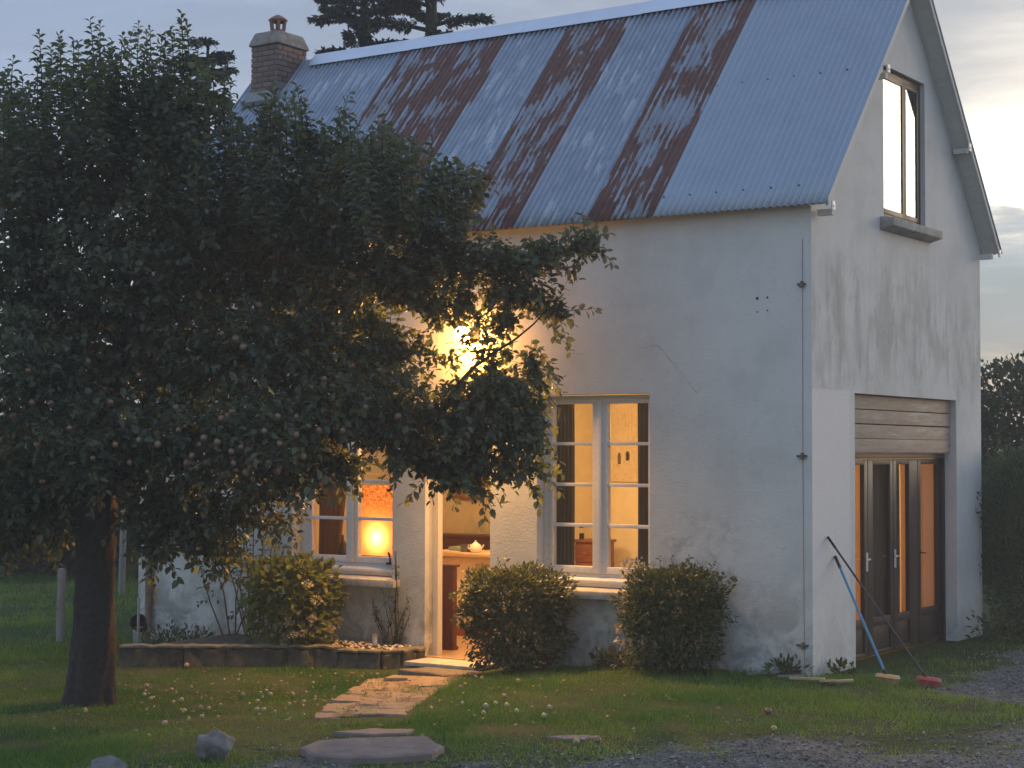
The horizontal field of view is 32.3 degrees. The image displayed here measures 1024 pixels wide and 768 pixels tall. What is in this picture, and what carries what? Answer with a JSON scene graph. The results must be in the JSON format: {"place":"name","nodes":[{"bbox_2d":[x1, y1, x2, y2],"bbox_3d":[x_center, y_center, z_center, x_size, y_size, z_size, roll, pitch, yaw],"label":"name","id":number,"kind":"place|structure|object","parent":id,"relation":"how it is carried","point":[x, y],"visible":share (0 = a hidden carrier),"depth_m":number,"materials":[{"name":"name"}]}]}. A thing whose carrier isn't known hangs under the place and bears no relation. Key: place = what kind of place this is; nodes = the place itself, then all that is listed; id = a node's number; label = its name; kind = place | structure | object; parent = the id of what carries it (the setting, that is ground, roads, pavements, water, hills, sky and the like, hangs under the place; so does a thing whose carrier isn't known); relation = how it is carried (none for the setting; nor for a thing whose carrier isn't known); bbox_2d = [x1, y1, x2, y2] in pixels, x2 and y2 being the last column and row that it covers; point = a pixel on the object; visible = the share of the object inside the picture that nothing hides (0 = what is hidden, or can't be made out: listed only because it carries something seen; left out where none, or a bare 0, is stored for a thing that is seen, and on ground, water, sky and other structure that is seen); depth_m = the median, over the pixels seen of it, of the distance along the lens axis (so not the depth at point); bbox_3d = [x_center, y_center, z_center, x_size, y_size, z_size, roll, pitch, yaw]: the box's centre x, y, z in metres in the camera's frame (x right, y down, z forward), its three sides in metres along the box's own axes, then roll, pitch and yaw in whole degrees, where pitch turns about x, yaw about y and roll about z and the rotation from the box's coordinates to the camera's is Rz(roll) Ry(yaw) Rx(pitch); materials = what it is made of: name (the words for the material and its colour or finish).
{"place":"outdoors","nodes":[
{"label":"outdoors","id":0,"kind":"place"},
{"bbox_2d":[311,675,460,719],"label":"path","id":1,"kind":"structure","parent":0,"point":[398,707],"depth_m":16.21,"materials":[{"name":"beige stone"}]},
{"bbox_2d":[449,546,460,550],"bbox_3d":[-0.647,2.097,22.533,0.250,0.050,0.220,-1,-3,34],"label":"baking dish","id":2,"kind":"object","parent":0,"point":[455,548],"visible":0.45,"depth_m":22.46,"materials":[{"name":"white ceramic"}]},
{"bbox_2d":[460,544,470,551],"bbox_3d":[-0.542,2.064,22.190,0.178,0.090,0.253,1,-3,-29],"label":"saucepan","id":3,"kind":"object","parent":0,"point":[464,547],"visible":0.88,"depth_m":22.15,"materials":[{"name":"silver metal"}]},
{"bbox_2d":[442,549,489,635],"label":"kitchen island","id":4,"kind":"structure","parent":0,"point":[465,560],"depth_m":22.02,"materials":[{"name":"beige paint"}]},
{"bbox_2d":[468,540,483,552],"bbox_3d":[-0.450,2.027,22.054,0.164,0.155,0.200,1,-2,-17],"label":"teapot","id":5,"kind":"object","parent":4,"relation":"on","point":[475,547],"visible":1,"depth_m":22.00,"materials":[{"name":"white ceramic"}]},
{"bbox_2d":[0,464,1023,767],"bbox_3d":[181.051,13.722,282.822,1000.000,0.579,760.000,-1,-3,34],"label":"ground","id":6,"kind":"structure","parent":0,"point":[868,724],"depth_m":14.86,"materials":[{"name":"green plant"}]},
{"bbox_2d":[55,568,65,641],"bbox_3d":[-5.679,2.830,22.223,0.121,1.020,0.123,-1,-3,34],"label":"fence post","id":7,"kind":"object","parent":6,"relation":"on","point":[61,604],"visible":0.89,"depth_m":22.18,"materials":[{"name":"grey wood"}]},
{"bbox_2d":[0,352,121,526],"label":"broadleaf tree","id":8,"kind":"object","parent":6,"relation":"on","point":[4,414],"depth_m":39.06,"materials":[{"name":"green plant"}]},
{"bbox_2d":[0,431,138,576],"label":"broadleaf tree","id":9,"kind":"object","parent":6,"relation":"on","point":[68,559],"visible":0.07,"depth_m":33.21,"materials":[{"name":"green plant"}]},
{"bbox_2d":[90,755,127,767],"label":"boulder","id":10,"kind":"object","parent":6,"relation":"on","point":[110,761],"visible":0.99,"depth_m":12.18,"materials":[{"name":"grey stone"}]},
{"bbox_2d":[118,505,126,595],"bbox_3d":[-6.479,2.814,29.361,0.151,1.601,0.123,-1,-3,34],"label":"fence post","id":11,"kind":"object","parent":6,"relation":"on","point":[122,567],"visible":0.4,"depth_m":29.32,"materials":[{"name":"grey wood"}]},
{"bbox_2d":[137,598,139,642],"bbox_3d":[-4.504,2.917,21.279,0.033,0.670,0.036,2,-3,-34],"label":"stake","id":12,"kind":"object","parent":6,"relation":"on","point":[138,618],"visible":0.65,"depth_m":21.27,"materials":[{"name":"grey metal"}]},
{"bbox_2d":[129,614,150,643],"bbox_3d":[-4.548,3.003,21.643,0.216,0.385,0.320,0,-2,8],"label":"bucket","id":13,"kind":"object","parent":6,"relation":"on","point":[133,622],"visible":0.68,"depth_m":21.64,"materials":[{"name":"black plastic"}]},
{"bbox_2d":[179,36,239,145],"bbox_3d":[-5.003,-1.072,29.627,3.391,9.578,3.368,-1,-3,34],"label":"conifer","id":14,"kind":"object","parent":6,"relation":"on","point":[220,57],"visible":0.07,"depth_m":29.89,"materials":[{"name":"green plant"}]},
{"bbox_2d":[196,729,235,761],"bbox_3d":[-2.106,2.597,12.563,0.276,0.264,0.246,0,-2,5],"label":"boulder","id":15,"kind":"object","parent":6,"relation":"on","point":[212,743],"visible":0.85,"depth_m":12.49,"materials":[{"name":"grey stone"}]},
{"bbox_2d":[119,633,425,668],"bbox_3d":[-2.749,3.089,19.733,2.936,0.388,2.076,-1,-3,34],"label":"raised bed","id":16,"kind":"object","parent":6,"relation":"on","point":[227,650],"visible":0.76,"depth_m":19.58,"materials":[{"name":"stone"}]},
{"bbox_2d":[189,503,292,637],"bbox_3d":[-3.314,2.217,21.053,1.821,1.730,0.683,-1,-3,34],"label":"climbing rose","id":17,"kind":"object","parent":16,"relation":"on","point":[237,609],"visible":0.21,"depth_m":21.02,"materials":[{"name":"green plant"}]},
{"bbox_2d":[236,550,351,648],"bbox_3d":[-2.484,2.525,20.098,1.380,1.293,1.145,-1,-3,34],"label":"hydrangea","id":18,"kind":"object","parent":16,"relation":"on","point":[321,594],"visible":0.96,"depth_m":19.82,"materials":[{"name":"green plant"}]},
{"bbox_2d":[371,634,377,647],"bbox_3d":[-1.539,2.915,19.797,0.080,0.235,0.078,-1,-3,34],"label":"garden light","id":19,"kind":"object","parent":16,"relation":"on","point":[374,639],"visible":0.93,"depth_m":19.78,"materials":[{"name":"metal"}]},
{"bbox_2d":[0,9,618,707],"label":"apple tree","id":20,"kind":"object","parent":6,"relation":"on","point":[142,169],"visible":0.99,"depth_m":16.39,"materials":[{"name":"green plant"}]},
{"bbox_2d":[306,0,423,53],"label":"conifer","id":21,"kind":"object","parent":6,"relation":"on","point":[335,10],"visible":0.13,"depth_m":30.22,"materials":[{"name":"green plant"}]},
{"bbox_2d":[300,736,444,763],"bbox_3d":[-1.011,2.718,12.857,1.019,0.164,0.858,1,-2,-18],"label":"stepping stone","id":22,"kind":"object","parent":6,"relation":"on","point":[389,750],"visible":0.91,"depth_m":12.70,"materials":[{"name":"grey stone"}]},
{"bbox_2d":[333,728,414,737],"bbox_3d":[-1.076,2.733,13.664,0.602,0.104,0.307,0,-2,8],"label":"stepping stone","id":23,"kind":"object","parent":6,"relation":"on","point":[368,733],"visible":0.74,"depth_m":13.60,"materials":[{"name":"grey stone"}]},
{"bbox_2d":[346,0,495,36],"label":"conifer","id":24,"kind":"object","parent":6,"relation":"on","point":[431,18],"visible":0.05,"depth_m":29.90,"materials":[{"name":"green plant"}]},
{"bbox_2d":[398,667,483,676],"bbox_3d":[-0.743,3.099,18.757,1.012,0.104,0.475,-1,-3,34],"label":"stepping stone","id":25,"kind":"object","parent":6,"relation":"on","point":[434,671],"visible":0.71,"depth_m":18.72,"materials":[{"name":"grey stone"}]},
{"bbox_2d":[0,661,907,755],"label":"fallen leaves","id":26,"kind":"object","parent":6,"relation":"on","point":[431,707],"visible":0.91,"depth_m":16.12,"materials":[{"name":"brown plant"}]},
{"bbox_2d":[0,567,1023,767],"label":"grass","id":27,"kind":"structure","parent":6,"relation":"on","point":[24,653],"depth_m":15.65,"materials":[{"name":"green plant"}]},
{"bbox_2d":[448,555,580,673],"bbox_3d":[0.029,2.433,18.415,1.337,1.263,1.109,-1,-3,34],"label":"box bush","id":28,"kind":"object","parent":6,"relation":"on","point":[531,582],"visible":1,"depth_m":18.16,"materials":[{"name":"green plant"}]},
{"bbox_2d":[69,606,1023,676],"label":"weeds","id":29,"kind":"object","parent":6,"relation":"on","point":[781,665],"visible":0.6,"depth_m":20.26,"materials":[{"name":"green plant"}]},
{"bbox_2d":[138,0,1002,676],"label":"house","id":30,"kind":"structure","parent":6,"relation":"on","point":[786,202],"depth_m":19.10,"materials":[{"name":"beige paint"}]},
{"bbox_2d":[319,409,346,554],"bbox_3d":[-2.102,1.237,21.145,0.550,1.970,0.050,-1,-3,34],"label":"curtain","id":31,"kind":"object","parent":30,"relation":"hanging from","point":[330,533],"visible":0.37,"depth_m":21.16,"materials":[{"name":"brown fabric"}]},
{"bbox_2d":[339,535,345,554],"bbox_3d":[-2.027,1.936,21.115,0.110,0.272,0.107,-1,-3,34],"label":"bottle","id":32,"kind":"object","parent":30,"relation":"on","point":[342,547],"visible":0.61,"depth_m":21.07,"materials":[{"name":"brown glass"}]},
{"bbox_2d":[300,406,391,575],"bbox_3d":[-1.912,1.202,20.667,1.492,2.034,0.155,-1,-3,34],"label":"window","id":33,"kind":"structure","parent":30,"relation":"in","point":[353,562],"depth_m":20.60,"materials":[{"name":"white paint"}]},
{"bbox_2d":[332,473,391,474],"bbox_3d":[-1.807,1.060,20.828,1.480,0.024,0.024,-1,-3,34],"label":"curtain rod","id":34,"kind":"object","parent":30,"relation":"attached to","point":[375,474],"depth_m":20.67,"materials":[{"name":"gold metal"}]},
{"bbox_2d":[362,485,392,556],"bbox_3d":[-1.542,1.637,20.970,0.660,0.860,0.340,-1,-3,34],"label":"table lamp","id":35,"kind":"object","parent":30,"relation":"on","point":[376,535],"visible":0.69,"depth_m":20.80,"materials":[{"name":"orange fabric"}]},
{"bbox_2d":[371,553,409,646],"bbox_3d":[-1.371,2.493,20.005,0.572,1.205,0.136,-1,-3,34],"label":"creeper","id":36,"kind":"object","parent":30,"relation":"attached to","point":[396,636],"visible":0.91,"depth_m":19.98,"materials":[{"name":"green plant"}]},
{"bbox_2d":[442,564,459,650],"bbox_3d":[-0.787,2.591,20.550,0.345,0.985,0.135,-1,-3,34],"label":"cabinet","id":37,"kind":"object","parent":30,"relation":"on","point":[449,585],"visible":0.52,"depth_m":20.47,"materials":[{"name":"red wood"}]},
{"bbox_2d":[442,533,489,549],"bbox_3d":[-0.787,2.686,24.955,1.400,1.130,0.415,-1,-3,34],"label":"sideboard","id":38,"kind":"object","parent":30,"relation":"on","point":[453,539],"visible":0.22,"depth_m":24.70,"materials":[{"name":"red wood"}]},
{"bbox_2d":[455,320,478,343],"bbox_3d":[-0.499,-0.581,19.439,0.176,0.261,0.327,-1,-3,34],"label":"wall lantern","id":39,"kind":"object","parent":30,"relation":"attached to","point":[463,329],"depth_m":19.34,"materials":[{"name":"glass"}]},
{"bbox_2d":[454,478,484,499],"bbox_3d":[-0.610,1.377,25.120,0.520,0.540,0.030,-1,-3,34],"label":"picture","id":40,"kind":"object","parent":30,"relation":"attached to","point":[461,496],"visible":0.13,"depth_m":25.17,"materials":[{"name":"red wood"}]},
{"bbox_2d":[556,404,574,585],"bbox_3d":[0.577,1.272,19.275,0.240,2.230,0.050,-1,-3,34],"label":"curtain","id":41,"kind":"object","parent":30,"relation":"hanging from","point":[565,541],"visible":0.64,"depth_m":19.27,"materials":[{"name":"grey fabric"}]},
{"bbox_2d":[575,538,615,587],"bbox_3d":[0.935,2.634,23.539,0.820,1.135,0.412,-1,-3,34],"label":"chest of drawers","id":42,"kind":"object","parent":30,"relation":"on","point":[583,552],"visible":0.08,"depth_m":23.34,"materials":[{"name":"red wood"}]},
{"bbox_2d":[579,527,583,538],"bbox_3d":[0.874,1.946,23.578,0.170,0.240,0.167,-1,-3,34],"label":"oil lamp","id":43,"kind":"object","parent":42,"relation":"on","point":[581,535],"visible":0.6,"depth_m":23.52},
{"bbox_2d":[544,394,649,587],"bbox_3d":[0.919,1.137,18.771,1.390,2.034,0.155,-1,-3,34],"label":"window","id":44,"kind":"structure","parent":30,"relation":"in","point":[601,574],"depth_m":18.75,"materials":[{"name":"white paint"}]},
{"bbox_2d":[611,403,637,481],"bbox_3d":[1.488,0.790,23.744,0.470,1.050,0.018,-1,-3,34],"label":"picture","id":45,"kind":"object","parent":30,"relation":"attached to","point":[624,428],"visible":0.82,"depth_m":23.72},
{"bbox_2d":[638,403,647,568],"bbox_3d":[1.445,1.252,18.694,0.270,2.230,0.050,-1,-3,34],"label":"curtain","id":46,"kind":"object","parent":30,"relation":"hanging from","point":[643,477],"visible":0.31,"depth_m":18.73,"materials":[{"name":"grey fabric"}]},
{"bbox_2d":[855,465,860,620],"bbox_3d":[3.566,1.847,18.664,0.024,2.050,0.790,-1,-3,34],"label":"curtain","id":47,"kind":"object","parent":30,"relation":"hanging from","point":[857,522],"visible":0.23,"depth_m":18.87,"materials":[{"name":"orange fabric"}]},
{"bbox_2d":[873,465,899,616],"bbox_3d":[4.079,1.879,19.460,0.024,2.050,1.005,-1,-3,34],"label":"curtain","id":48,"kind":"object","parent":30,"relation":"hanging from","point":[879,535],"visible":0.3,"depth_m":19.45,"materials":[{"name":"fabric"}]},
{"bbox_2d":[855,453,945,659],"bbox_3d":[4.200,1.870,19.476,0.134,2.210,3.004,-1,-3,34],"label":"glazed door","id":49,"kind":"structure","parent":30,"relation":"in","point":[916,625],"depth_m":19.75,"materials":[{"name":"brown wood"}]},
{"bbox_2d":[883,68,920,224],"bbox_3d":[4.260,-2.592,19.528,0.076,1.649,1.231,-1,-3,34],"label":"window","id":50,"kind":"structure","parent":30,"relation":"in","point":[903,85],"depth_m":19.63,"materials":[{"name":"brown wood"}]},
{"bbox_2d":[900,464,905,611],"bbox_3d":[4.478,1.901,20.025,0.016,2.050,0.370,-1,-3,34],"label":"curtain","id":51,"kind":"object","parent":30,"relation":"hanging from","point":[903,567],"visible":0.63,"depth_m":19.95,"materials":[{"name":"fabric"}]},
{"bbox_2d":[920,464,934,607],"bbox_3d":[4.783,1.920,20.480,0.024,2.050,0.645,-1,-3,34],"label":"curtain","id":52,"kind":"object","parent":30,"relation":"hanging from","point":[927,533],"visible":0.65,"depth_m":20.57,"materials":[{"name":"fabric"}]},
{"bbox_2d":[546,735,598,740],"bbox_3d":[0.470,2.751,13.515,0.421,0.104,0.180,0,-2,-6],"label":"stepping stone","id":53,"kind":"object","parent":6,"relation":"on","point":[570,737],"visible":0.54,"depth_m":13.51,"materials":[{"name":"grey stone"}]},
{"bbox_2d":[573,738,580,744],"bbox_3d":[0.486,2.668,13.188,0.054,0.051,0.051,-21,-42,5],"label":"windfall apple","id":54,"kind":"object","parent":6,"relation":"on","point":[577,740],"visible":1,"depth_m":13.17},
{"bbox_2d":[593,736,600,743],"bbox_3d":[0.644,2.672,13.266,0.061,0.061,0.065,2,24,27],"label":"windfall apple","id":55,"kind":"object","parent":6,"relation":"on","point":[597,739],"visible":0.98,"depth_m":13.24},
{"bbox_2d":[607,555,738,676],"bbox_3d":[1.610,2.329,17.578,1.241,1.257,1.060,-1,-3,34],"label":"clipped bush","id":56,"kind":"object","parent":6,"relation":"on","point":[661,581],"visible":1,"depth_m":17.37,"materials":[{"name":"green plant"}]},
{"bbox_2d":[747,670,783,675],"bbox_3d":[2.482,2.826,17.285,0.360,0.046,0.050,-2,0,5],"label":"wood offcut","id":57,"kind":"object","parent":6,"relation":"on","point":[772,672],"visible":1,"depth_m":17.26,"materials":[{"name":"grey wood"}]},
{"bbox_2d":[764,707,771,714],"bbox_3d":[2.142,2.735,14.769,0.061,0.059,0.061,-1,-3,32],"label":"windfall apple","id":58,"kind":"object","parent":6,"relation":"on","point":[768,710],"visible":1,"depth_m":14.75,"materials":[{"name":"food"}]},
{"bbox_2d":[777,675,803,677],"bbox_3d":[2.681,2.816,17.007,0.260,0.044,0.060,0,0,28],"label":"wood offcut","id":59,"kind":"object","parent":6,"relation":"on","point":[784,676],"visible":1,"depth_m":16.99,"materials":[{"name":"grey wood"}]},
{"bbox_2d":[789,676,824,679],"bbox_3d":[2.814,2.810,16.846,0.342,0.029,0.051,-1,-2,23],"label":"wood offcut","id":60,"kind":"object","parent":6,"relation":"on","point":[805,678],"visible":1,"depth_m":16.83,"materials":[{"name":"beige wood"}]},
{"bbox_2d":[819,679,835,682],"bbox_3d":[2.982,2.805,16.686,0.100,0.037,0.160,-2,-4,-16],"label":"wood offcut","id":61,"kind":"object","parent":6,"relation":"on","point":[831,680],"visible":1,"depth_m":16.62,"materials":[{"name":"beige wood"}]},
{"bbox_2d":[830,679,853,682],"bbox_3d":[3.113,2.806,16.682,0.220,0.042,0.050,1,0,5],"label":"wood offcut","id":62,"kind":"object","parent":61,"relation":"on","point":[844,680],"visible":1,"depth_m":16.66,"materials":[{"name":"beige wood"}]},
{"bbox_2d":[834,555,900,684],"bbox_3d":[3.412,2.279,17.164,0.128,1.166,1.051,1,-2,-26],"label":"broom","id":63,"kind":"object","parent":6,"relation":"on","point":[890,677],"visible":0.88,"depth_m":17.01,"materials":[{"name":"plastic"}]},
{"bbox_2d":[827,536,941,687],"bbox_3d":[3.588,2.175,17.034,0.124,1.366,1.321,2,-3,-40],"label":"broom","id":64,"kind":"object","parent":6,"relation":"on","point":[934,682],"visible":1,"depth_m":16.81,"materials":[{"name":"brown wood"}]},
{"bbox_2d":[976,443,1023,630],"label":"thuja hedge","id":65,"kind":"object","parent":6,"relation":"on","point":[998,517],"visible":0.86,"depth_m":21.35,"materials":[{"name":"green plant"}]},
{"bbox_2d":[980,351,1023,582],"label":"broadleaf tree","id":66,"kind":"object","parent":6,"relation":"on","point":[1005,431],"visible":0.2,"depth_m":30.25,"materials":[{"name":"green plant"}]},
{"bbox_2d":[0,0,1023,457],"label":"sky","id":67,"kind":"structure","parent":0,"point":[984,39],"materials":[{"name":"grey"}]},
{"bbox_2d":[87,646,1023,767],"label":"gravel","id":68,"kind":"structure","parent":0,"point":[766,753],"depth_m":12.88,"materials":[{"name":"grey gravel"}]}
]}

